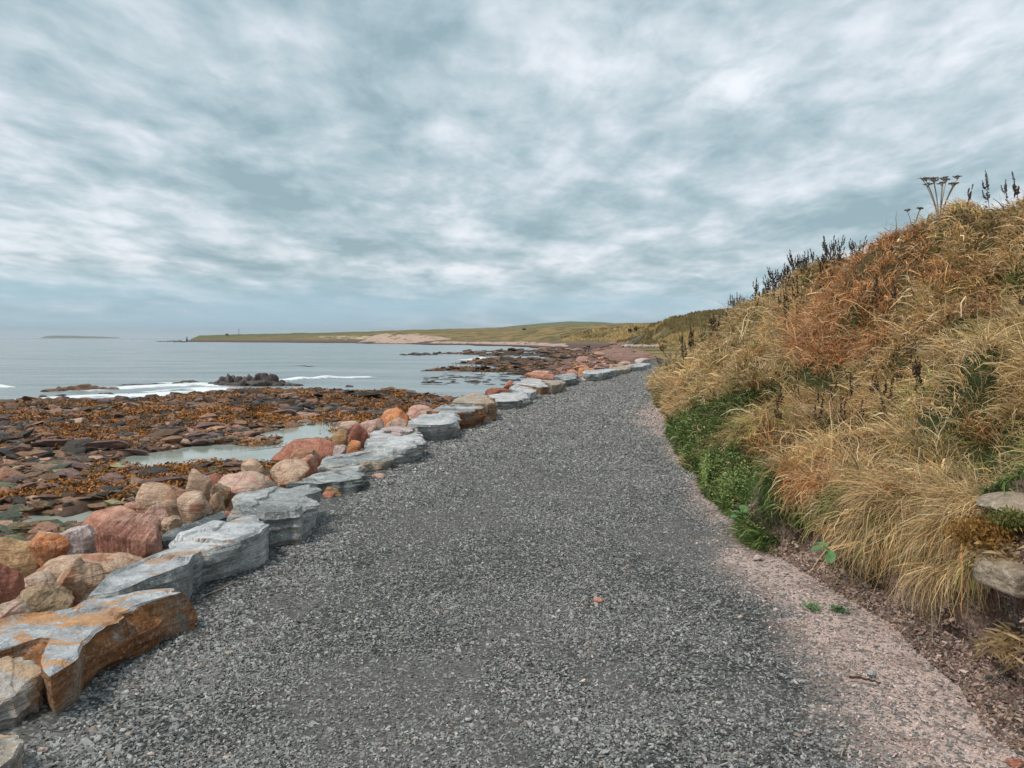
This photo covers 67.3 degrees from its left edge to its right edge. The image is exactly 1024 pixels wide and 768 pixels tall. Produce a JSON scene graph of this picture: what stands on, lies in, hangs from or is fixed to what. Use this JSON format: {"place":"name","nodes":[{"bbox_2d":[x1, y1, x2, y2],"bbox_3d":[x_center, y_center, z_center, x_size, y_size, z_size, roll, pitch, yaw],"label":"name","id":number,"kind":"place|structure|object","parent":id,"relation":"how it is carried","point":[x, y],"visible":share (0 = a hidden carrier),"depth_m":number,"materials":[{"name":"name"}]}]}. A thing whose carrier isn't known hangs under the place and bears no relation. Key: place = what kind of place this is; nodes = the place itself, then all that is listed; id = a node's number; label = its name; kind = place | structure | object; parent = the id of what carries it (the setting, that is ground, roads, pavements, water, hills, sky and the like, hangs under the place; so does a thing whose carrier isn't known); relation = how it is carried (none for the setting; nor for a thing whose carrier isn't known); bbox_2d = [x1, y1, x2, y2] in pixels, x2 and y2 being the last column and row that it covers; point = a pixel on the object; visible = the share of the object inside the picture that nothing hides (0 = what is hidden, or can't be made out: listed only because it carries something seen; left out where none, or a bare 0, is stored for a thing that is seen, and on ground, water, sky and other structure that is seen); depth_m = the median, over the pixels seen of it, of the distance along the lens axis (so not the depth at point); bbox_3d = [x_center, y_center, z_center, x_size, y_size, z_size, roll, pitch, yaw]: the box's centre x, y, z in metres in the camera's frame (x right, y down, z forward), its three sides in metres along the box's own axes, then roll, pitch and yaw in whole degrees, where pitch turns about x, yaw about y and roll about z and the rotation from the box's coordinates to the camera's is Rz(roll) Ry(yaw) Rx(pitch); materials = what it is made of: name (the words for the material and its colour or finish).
{"place":"outdoors","nodes":[
{"label":"outdoors","id":0,"kind":"place"},
{"bbox_2d":[42,335,116,337],"bbox_3d":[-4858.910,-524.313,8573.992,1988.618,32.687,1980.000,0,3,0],"label":"island","id":1,"kind":"structure","parent":0,"point":[55,336],"depth_m":7942.85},
{"bbox_2d":[0,338,547,399],"bbox_3d":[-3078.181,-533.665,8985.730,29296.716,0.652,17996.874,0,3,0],"label":"sea","id":2,"kind":"structure","parent":0,"point":[31,367],"depth_m":101.56,"materials":[{"name":"liquid"}]},
{"bbox_2d":[41,384,119,391],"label":"rock outcrop","id":3,"kind":"object","parent":2,"relation":"in","point":[81,387],"visible":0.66,"depth_m":52.23,"materials":[{"name":"brown stone"}]},
{"bbox_2d":[208,373,303,385],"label":"rock outcrop","id":4,"kind":"object","parent":2,"relation":"in","point":[262,379],"visible":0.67,"depth_m":57.49,"materials":[{"name":"stone"}]},
{"bbox_2d":[420,373,524,384],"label":"floating weed","id":5,"kind":"object","parent":2,"relation":"on","point":[475,382],"visible":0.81,"depth_m":65.55,"materials":[{"name":"brown plant"}]},
{"bbox_2d":[478,353,545,355],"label":"rock outcrop","id":6,"kind":"object","parent":2,"relation":"in","point":[530,354],"visible":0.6,"depth_m":156.57,"materials":[{"name":"brown stone"}]},
{"bbox_2d":[0,312,719,536],"bbox_3d":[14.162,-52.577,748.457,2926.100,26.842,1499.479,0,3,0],"label":"ground","id":7,"kind":"structure","parent":0,"point":[538,336],"depth_m":392.55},
{"bbox_2d":[0,563,24,603],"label":"boulder","id":8,"kind":"object","parent":7,"relation":"on","point":[12,584],"visible":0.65,"depth_m":4.91,"materials":[{"name":"red stone"}]},
{"bbox_2d":[0,599,31,618],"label":"boulder","id":9,"kind":"object","parent":7,"relation":"on","point":[12,607],"visible":0.55,"depth_m":4.44,"materials":[{"name":"pink stone"}]},
{"bbox_2d":[0,537,39,577],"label":"boulder","id":10,"kind":"object","parent":7,"relation":"on","point":[16,554],"visible":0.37,"depth_m":6.13,"materials":[{"name":"stone"}]},
{"bbox_2d":[1,482,38,490],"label":"beach rock","id":11,"kind":"object","parent":7,"relation":"on","point":[30,484],"visible":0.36,"depth_m":15.51,"materials":[{"name":"brown stone"}]},
{"bbox_2d":[9,445,33,451],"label":"beach rock","id":12,"kind":"object","parent":7,"relation":"on","point":[21,448],"visible":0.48,"depth_m":19.79,"materials":[{"name":"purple stone"}]},
{"bbox_2d":[24,570,56,588],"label":"boulder","id":13,"kind":"object","parent":7,"relation":"on","point":[39,577],"visible":0.3,"depth_m":5.37,"materials":[{"name":"beige stone"}]},
{"bbox_2d":[16,582,74,612],"bbox_3d":[-2.879,1.338,4.763,0.337,0.223,0.281,0,3,0],"label":"boulder","id":14,"kind":"object","parent":7,"relation":"on","point":[51,596],"visible":0.69,"depth_m":4.69,"materials":[{"name":"beige stone"}]},
{"bbox_2d":[32,494,63,499],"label":"beach rock","id":15,"kind":"object","parent":7,"relation":"on","point":[46,496],"visible":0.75,"depth_m":14.42,"materials":[{"name":"purple stone"}]},
{"bbox_2d":[29,531,69,566],"bbox_3d":[-3.703,1.339,6.169,0.286,0.336,0.211,-2,4,-28],"label":"boulder","id":16,"kind":"object","parent":7,"relation":"on","point":[44,547],"visible":0.81,"depth_m":6.10,"materials":[{"name":"orange stone"}]},
{"bbox_2d":[30,439,73,446],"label":"beach rock","id":17,"kind":"object","parent":7,"relation":"on","point":[48,442],"visible":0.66,"depth_m":21.11,"materials":[{"name":"purple stone"}]},
{"bbox_2d":[14,510,95,522],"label":"tide pool","id":18,"kind":"structure","parent":7,"relation":"on","point":[81,517],"depth_m":13.86,"materials":[{"name":"liquid"}]},
{"bbox_2d":[0,395,128,400],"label":"rock outcrop","id":19,"kind":"object","parent":7,"relation":"on","point":[117,397],"visible":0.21,"depth_m":41.31,"materials":[{"name":"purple stone"}]},
{"bbox_2d":[54,468,82,479],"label":"beach rock","id":20,"kind":"object","parent":7,"relation":"on","point":[69,472],"visible":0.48,"depth_m":16.98,"materials":[{"name":"purple stone"}]},
{"bbox_2d":[61,460,90,471],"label":"beach rock","id":21,"kind":"object","parent":7,"relation":"on","point":[79,466],"visible":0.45,"depth_m":18.18,"materials":[{"name":"purple stone"}]},
{"bbox_2d":[59,524,96,554],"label":"boulder","id":22,"kind":"object","parent":7,"relation":"on","point":[81,539],"visible":0.59,"depth_m":6.17,"materials":[{"name":"grey stone"}]},
{"bbox_2d":[56,556,104,606],"bbox_3d":[-2.829,1.308,5.001,0.316,0.402,0.273,-2,4,-35],"label":"boulder","id":23,"kind":"object","parent":7,"relation":"on","point":[80,578],"visible":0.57,"depth_m":4.92,"materials":[{"name":"beige stone"}]},
{"bbox_2d":[36,552,143,579],"bbox_3d":[-3.138,1.415,5.783,0.765,0.310,0.625,0,3,0],"label":"boulder","id":24,"kind":"object","parent":7,"relation":"on","point":[108,562],"visible":0.32,"depth_m":5.64,"materials":[{"name":"beige stone"}]},
{"bbox_2d":[94,513,162,557],"bbox_3d":[-2.998,1.248,6.020,0.476,0.414,0.398,-1,4,-12],"label":"boulder","id":25,"kind":"object","parent":24,"relation":"on","point":[138,534],"visible":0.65,"depth_m":5.90,"materials":[{"name":"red stone"}]},
{"bbox_2d":[0,588,197,714],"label":"stone slab","id":26,"kind":"structure","parent":7,"relation":"on","point":[72,652],"depth_m":3.70,"materials":[{"name":"orange stone"}]},
{"bbox_2d":[83,440,127,448],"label":"beach rock","id":27,"kind":"object","parent":7,"relation":"on","point":[116,444],"visible":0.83,"depth_m":21.10,"materials":[{"name":"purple stone"}]},
{"bbox_2d":[82,505,137,529],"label":"boulder","id":28,"kind":"object","parent":7,"relation":"on","point":[95,519],"visible":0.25,"depth_m":7.48,"materials":[{"name":"pink stone"}]},
{"bbox_2d":[98,473,125,479],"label":"beach rock","id":29,"kind":"object","parent":7,"relation":"on","point":[113,475],"visible":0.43,"depth_m":16.90,"materials":[{"name":"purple stone"}]},
{"bbox_2d":[118,449,147,454],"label":"beach rock","id":30,"kind":"object","parent":7,"relation":"on","point":[138,452],"visible":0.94,"depth_m":21.07,"materials":[{"name":"purple stone"}]},
{"bbox_2d":[145,503,168,534],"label":"boulder","id":31,"kind":"object","parent":7,"relation":"on","point":[158,510],"visible":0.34,"depth_m":6.97,"materials":[{"name":"pink stone"}]},
{"bbox_2d":[135,482,187,518],"bbox_3d":[-3.610,1.297,8.017,0.572,0.560,0.476,0,3,0],"label":"boulder","id":32,"kind":"object","parent":7,"relation":"on","point":[150,494],"visible":0.53,"depth_m":7.86,"materials":[{"name":"beige stone"}]},
{"bbox_2d":[140,476,186,483],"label":"beach rock","id":33,"kind":"object","parent":7,"relation":"on","point":[165,479],"visible":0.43,"depth_m":15.94,"materials":[{"name":"purple stone"}]},
{"bbox_2d":[161,515,182,532],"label":"boulder","id":34,"kind":"object","parent":7,"relation":"on","point":[171,522],"visible":0.67,"depth_m":6.88,"materials":[{"name":"beige stone"}]},
{"bbox_2d":[87,515,268,598],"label":"stone slab","id":35,"kind":"structure","parent":7,"relation":"on","point":[187,562],"depth_m":4.97,"materials":[{"name":"stone"}]},
{"bbox_2d":[177,490,212,523],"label":"boulder","id":36,"kind":"object","parent":7,"relation":"on","point":[194,505],"visible":0.59,"depth_m":7.16,"materials":[{"name":"beige stone"}]},
{"bbox_2d":[185,468,212,501],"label":"boulder","id":37,"kind":"object","parent":7,"relation":"on","point":[198,481],"visible":0.52,"depth_m":9.41,"materials":[{"name":"beige stone"}]},
{"bbox_2d":[116,443,288,466],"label":"tide pool","id":38,"kind":"structure","parent":7,"relation":"on","point":[238,452],"depth_m":21.31,"materials":[{"name":"liquid"}]},
{"bbox_2d":[207,473,222,486],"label":"boulder","id":39,"kind":"object","parent":7,"relation":"on","point":[215,478],"visible":0.12,"depth_m":9.94,"materials":[{"name":"red stone"}]},
{"bbox_2d":[209,492,224,512],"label":"boulder","id":40,"kind":"object","parent":7,"relation":"on","point":[216,501],"visible":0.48,"depth_m":7.45,"materials":[{"name":"brown stone"}]},
{"bbox_2d":[210,483,230,508],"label":"boulder","id":41,"kind":"object","parent":7,"relation":"on","point":[224,490],"visible":0.66,"depth_m":8.48,"materials":[{"name":"brown stone"}]},
{"bbox_2d":[210,471,277,511],"bbox_3d":[-3.113,1.259,8.968,0.802,0.500,0.664,0,3,0],"label":"boulder","id":42,"kind":"object","parent":7,"relation":"on","point":[240,482],"visible":0.36,"depth_m":8.80,"materials":[{"name":"pink stone"}]},
{"bbox_2d":[241,458,263,474],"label":"boulder","id":43,"kind":"object","parent":7,"relation":"on","point":[250,464],"visible":0.56,"depth_m":10.82,"materials":[{"name":"beige stone"}]},
{"bbox_2d":[270,459,309,487],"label":"boulder","id":44,"kind":"object","parent":7,"relation":"on","point":[284,472],"visible":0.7,"depth_m":10.13,"materials":[{"name":"beige stone"}]},
{"bbox_2d":[260,422,338,442],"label":"tide pool","id":45,"kind":"structure","parent":7,"relation":"on","point":[289,435],"depth_m":26.30,"materials":[{"name":"liquid"}]},
{"bbox_2d":[271,437,335,466],"bbox_3d":[-3.439,1.204,13.018,0.890,0.570,0.950,3,5,43],"label":"boulder","id":46,"kind":"object","parent":7,"relation":"on","point":[323,448],"visible":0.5,"depth_m":12.87,"materials":[{"name":"red stone"}]},
{"bbox_2d":[290,448,318,459],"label":"boulder","id":47,"kind":"object","parent":46,"relation":"on","point":[300,453],"visible":0.45,"depth_m":12.52,"materials":[{"name":"beige stone"}]},
{"bbox_2d":[0,342,617,540],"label":"shore stones","id":48,"kind":"object","parent":7,"relation":"on","point":[11,514],"visible":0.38,"depth_m":26.32,"materials":[{"name":"brown stone"}]},
{"bbox_2d":[192,422,222,428],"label":"beach rock","id":49,"kind":"object","parent":48,"relation":"on","point":[203,425],"visible":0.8,"depth_m":26.49,"materials":[{"name":"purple stone"}]},
{"bbox_2d":[0,349,618,501],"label":"seaweed","id":50,"kind":"object","parent":7,"relation":"on","point":[78,489],"visible":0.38,"depth_m":28.47,"materials":[{"name":"brown plant"}]},
{"bbox_2d":[302,454,317,475],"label":"boulder","id":51,"kind":"object","parent":7,"relation":"on","point":[310,460],"visible":0.42,"depth_m":10.56,"materials":[{"name":"pink stone"}]},
{"bbox_2d":[286,465,370,494],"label":"stone slab","id":52,"kind":"structure","parent":7,"relation":"on","point":[350,479],"depth_m":8.00,"materials":[{"name":"grey stone"}]},
{"bbox_2d":[332,428,347,445],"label":"boulder","id":53,"kind":"object","parent":7,"relation":"on","point":[340,437],"visible":0.68,"depth_m":13.97,"materials":[{"name":"stone"}]},
{"bbox_2d":[333,444,346,455],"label":"boulder","id":54,"kind":"object","parent":7,"relation":"on","point":[340,449],"visible":0.63,"depth_m":11.83,"materials":[{"name":"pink stone"}]},
{"bbox_2d":[339,421,358,433],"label":"boulder","id":55,"kind":"object","parent":7,"relation":"on","point":[346,425],"visible":0.56,"depth_m":18.09,"materials":[{"name":"pink stone"}]},
{"bbox_2d":[346,440,360,453],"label":"boulder","id":56,"kind":"object","parent":7,"relation":"on","point":[355,445],"visible":0.64,"depth_m":12.09,"materials":[{"name":"orange stone"}]},
{"bbox_2d":[317,450,394,472],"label":"stone slab","id":57,"kind":"structure","parent":7,"relation":"on","point":[370,460],"depth_m":9.23,"materials":[{"name":"grey stone"}]},
{"bbox_2d":[348,424,367,448],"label":"boulder","id":58,"kind":"object","parent":7,"relation":"on","point":[358,432],"visible":0.62,"depth_m":14.51,"materials":[{"name":"red stone"}]},
{"bbox_2d":[359,418,383,438],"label":"boulder","id":59,"kind":"object","parent":7,"relation":"on","point":[377,424],"visible":0.47,"depth_m":16.19,"materials":[{"name":"pink stone"}]},
{"bbox_2d":[364,429,425,463],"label":"stone slab","id":60,"kind":"structure","parent":7,"relation":"on","point":[409,447],"depth_m":9.94,"materials":[{"name":"stone"}]},
{"bbox_2d":[381,426,414,435],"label":"stone slab","id":61,"kind":"structure","parent":60,"relation":"on","point":[399,430],"depth_m":11.17,"materials":[{"name":"grey stone"}]},
{"bbox_2d":[381,407,408,426],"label":"boulder","id":62,"kind":"object","parent":7,"relation":"on","point":[388,415],"visible":0.47,"depth_m":16.98,"materials":[{"name":"orange stone"}]},
{"bbox_2d":[384,417,406,427],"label":"boulder","id":63,"kind":"object","parent":7,"relation":"on","point":[398,421],"visible":0.45,"depth_m":15.55,"materials":[{"name":"beige stone"}]},
{"bbox_2d":[407,405,430,420],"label":"boulder","id":64,"kind":"object","parent":7,"relation":"on","point":[414,411],"visible":0.37,"depth_m":18.69,"materials":[{"name":"pink stone"}]},
{"bbox_2d":[407,412,460,440],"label":"stone slab","id":65,"kind":"structure","parent":7,"relation":"on","point":[438,426],"depth_m":12.02,"materials":[{"name":"stone"}]},
{"bbox_2d":[426,403,485,428],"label":"stone slab","id":66,"kind":"structure","parent":7,"relation":"on","point":[472,415],"depth_m":13.72,"materials":[{"name":"grey stone"}]},
{"bbox_2d":[451,395,496,421],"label":"stone slab","id":67,"kind":"structure","parent":7,"relation":"on","point":[488,403],"depth_m":14.73,"materials":[{"name":"beige stone"}]},
{"bbox_2d":[485,388,509,395],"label":"boulder","id":68,"kind":"object","parent":7,"relation":"on","point":[490,391],"visible":0.55,"depth_m":25.23,"materials":[{"name":"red stone"}]},
{"bbox_2d":[488,392,530,408],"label":"stone slab","id":69,"kind":"structure","parent":7,"relation":"on","point":[512,400],"depth_m":17.64,"materials":[{"name":"stone"}]},
{"bbox_2d":[509,384,536,400],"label":"stone slab","id":70,"kind":"structure","parent":7,"relation":"on","point":[529,391],"depth_m":20.61,"materials":[{"name":"stone"}]},
{"bbox_2d":[512,378,547,394],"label":"stone slab","id":71,"kind":"structure","parent":7,"relation":"on","point":[540,386],"depth_m":22.20,"materials":[{"name":"stone"}]},
{"bbox_2d":[524,372,554,379],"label":"boulder","id":72,"kind":"object","parent":7,"relation":"on","point":[541,376],"visible":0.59,"depth_m":34.81,"materials":[{"name":"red stone"}]},
{"bbox_2d":[542,380,565,393],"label":"stone slab","id":73,"kind":"structure","parent":7,"relation":"on","point":[556,386],"depth_m":22.67,"materials":[{"name":"beige stone"}]},
{"bbox_2d":[552,373,578,386],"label":"stone slab","id":74,"kind":"structure","parent":7,"relation":"on","point":[569,379],"depth_m":26.48,"materials":[{"name":"grey stone"}]},
{"bbox_2d":[582,368,616,380],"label":"stone slab","id":75,"kind":"structure","parent":7,"relation":"on","point":[597,375],"depth_m":29.18,"materials":[{"name":"stone"}]},
{"bbox_2d":[610,365,633,374],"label":"stone slab","id":76,"kind":"structure","parent":7,"relation":"on","point":[625,369],"depth_m":34.88,"materials":[{"name":"beige stone"}]},
{"bbox_2d":[629,363,650,370],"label":"stone slab","id":77,"kind":"structure","parent":7,"relation":"on","point":[639,366],"depth_m":38.49,"materials":[{"name":"stone"}]},
{"bbox_2d":[560,308,734,349],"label":"rough grass","id":78,"kind":"structure","parent":7,"relation":"on","point":[676,325],"depth_m":170.93,"materials":[{"name":"beige plant"}]},
{"bbox_2d":[666,402,804,547],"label":"weeds","id":79,"kind":"object","parent":7,"relation":"on","point":[705,468],"visible":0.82,"depth_m":7.26,"materials":[{"name":"green plant"}]},
{"bbox_2d":[0,359,1023,767],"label":"gravel path","id":80,"kind":"structure","parent":0,"point":[426,663],"depth_m":3.90,"materials":[{"name":"grey gravel"}]},
{"bbox_2d":[0,734,23,767],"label":"stone slab","id":81,"kind":"structure","parent":80,"relation":"on","point":[11,748],"depth_m":2.80,"materials":[{"name":"beige stone"}]},
{"bbox_2d":[0,656,44,728],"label":"stone slab","id":82,"kind":"structure","parent":80,"relation":"on","point":[22,684],"depth_m":3.23,"materials":[{"name":"beige stone"}]},
{"bbox_2d":[227,484,320,546],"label":"stone slab","id":83,"kind":"structure","parent":80,"relation":"on","point":[288,516],"depth_m":6.00,"materials":[{"name":"grey stone"}]},
{"bbox_2d":[1005,758,1023,767],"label":"pebble","id":84,"kind":"object","parent":80,"relation":"on","point":[1016,762],"visible":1,"depth_m":2.86,"materials":[{"name":"red stone"}]},
{"bbox_2d":[0,0,1023,337],"label":"sky","id":85,"kind":"structure","parent":0,"point":[169,168],"materials":[{"name":"grey"}]},
{"bbox_2d":[508,321,609,326],"bbox_3d":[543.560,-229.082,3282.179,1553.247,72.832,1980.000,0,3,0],"label":"hills","id":86,"kind":"structure","parent":0,"point":[566,322],"depth_m":2819.57,"materials":[{"name":"green plant"}]},
{"bbox_2d":[637,187,1023,749],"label":"bank","id":87,"kind":"structure","parent":0,"point":[979,623],"depth_m":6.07,"materials":[{"name":"brown plant"}]},
{"bbox_2d":[730,505,748,520],"bbox_3d":[1.891,1.056,6.333,0.159,0.083,0.219,1,4,22],"label":"broadleaf plant","id":88,"kind":"object","parent":87,"relation":"on","point":[743,507],"visible":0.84,"depth_m":6.36,"materials":[{"name":"green plant"}]},
{"bbox_2d":[814,388,827,435],"bbox_3d":[2.978,0.305,7.443,0.110,0.543,0.129,0,3,4],"label":"dock plant","id":89,"kind":"object","parent":87,"relation":"on","point":[821,412],"visible":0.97,"depth_m":7.43,"materials":[{"name":"brown plant"}]},
{"bbox_2d":[811,542,835,562],"bbox_3d":[1.754,0.944,4.312,0.127,0.083,0.135,2,4,33],"label":"broadleaf plant","id":90,"kind":"object","parent":87,"relation":"on","point":[830,555],"visible":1,"depth_m":4.29,"materials":[{"name":"green plant"}]},
{"bbox_2d":[728,488,1023,756],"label":"soil grit","id":91,"kind":"object","parent":87,"relation":"on","point":[1001,715],"visible":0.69,"depth_m":3.78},
{"bbox_2d":[874,375,887,424],"bbox_3d":[3.233,0.203,6.663,0.096,0.584,0.135,-10,3,-13],"label":"dock plant","id":92,"kind":"object","parent":87,"relation":"on","point":[884,392],"visible":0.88,"depth_m":6.66,"materials":[{"name":"brown plant"}]},
{"bbox_2d":[911,356,921,409],"bbox_3d":[3.397,0.046,6.484,0.118,0.575,0.079,-2,4,-35],"label":"dock plant","id":93,"kind":"object","parent":87,"relation":"on","point":[916,372],"visible":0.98,"depth_m":6.46,"materials":[{"name":"brown plant"}]},
{"bbox_2d":[918,175,961,219],"bbox_3d":[5.226,-2.259,9.418,0.525,0.574,0.252,-1,4,-14],"label":"umbel plant","id":94,"kind":"object","parent":87,"relation":"on","point":[933,180],"visible":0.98,"depth_m":9.39,"materials":[{"name":"grey plant"}]},
{"bbox_2d":[942,511,1023,556],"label":"moss","id":95,"kind":"object","parent":87,"relation":"attached to","point":[971,530],"visible":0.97,"depth_m":3.42,"materials":[{"name":"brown plant"}]},
{"bbox_2d":[982,170,995,209],"bbox_3d":[5.457,-2.164,8.832,0.087,0.586,0.144,-14,8,-42],"label":"dock plant","id":96,"kind":"object","parent":87,"relation":"on","point":[987,189],"visible":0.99,"depth_m":8.83,"materials":[{"name":"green plant"}]},
{"bbox_2d":[962,619,1023,676],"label":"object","id":97,"kind":"object","parent":87,"relation":"hanging from","point":[1007,639],"visible":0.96,"depth_m":3.31,"materials":[{"name":"beige plant"}]},
{"bbox_2d":[962,541,1023,575],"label":"dry roots","id":98,"kind":"object","parent":87,"relation":"attached to","point":[1003,553],"visible":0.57,"depth_m":3.36,"materials":[{"name":"brown plant"}]},
{"bbox_2d":[973,556,1023,597],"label":"boulder","id":99,"kind":"object","parent":87,"relation":"on","point":[1005,576],"visible":0.91,"depth_m":3.26,"materials":[{"name":"stone"}]},
{"bbox_2d":[976,491,1023,515],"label":"boulder","id":100,"kind":"object","parent":87,"relation":"on","point":[995,501],"visible":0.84,"depth_m":3.47,"materials":[{"name":"stone"}]},
{"bbox_2d":[978,505,1023,532],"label":"moss","id":101,"kind":"object","parent":87,"relation":"attached to","point":[1010,517],"visible":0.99,"depth_m":3.39,"materials":[{"name":"green plant"}]},
{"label":"rubble stone","id":102,"kind":"object","parent":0,"visible":0},
{"bbox_2d":[162,511,226,550],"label":"stone slab","id":103,"kind":"structure","parent":102,"relation":"on","point":[169,536],"depth_m":6.56,"materials":[{"name":"stone"}]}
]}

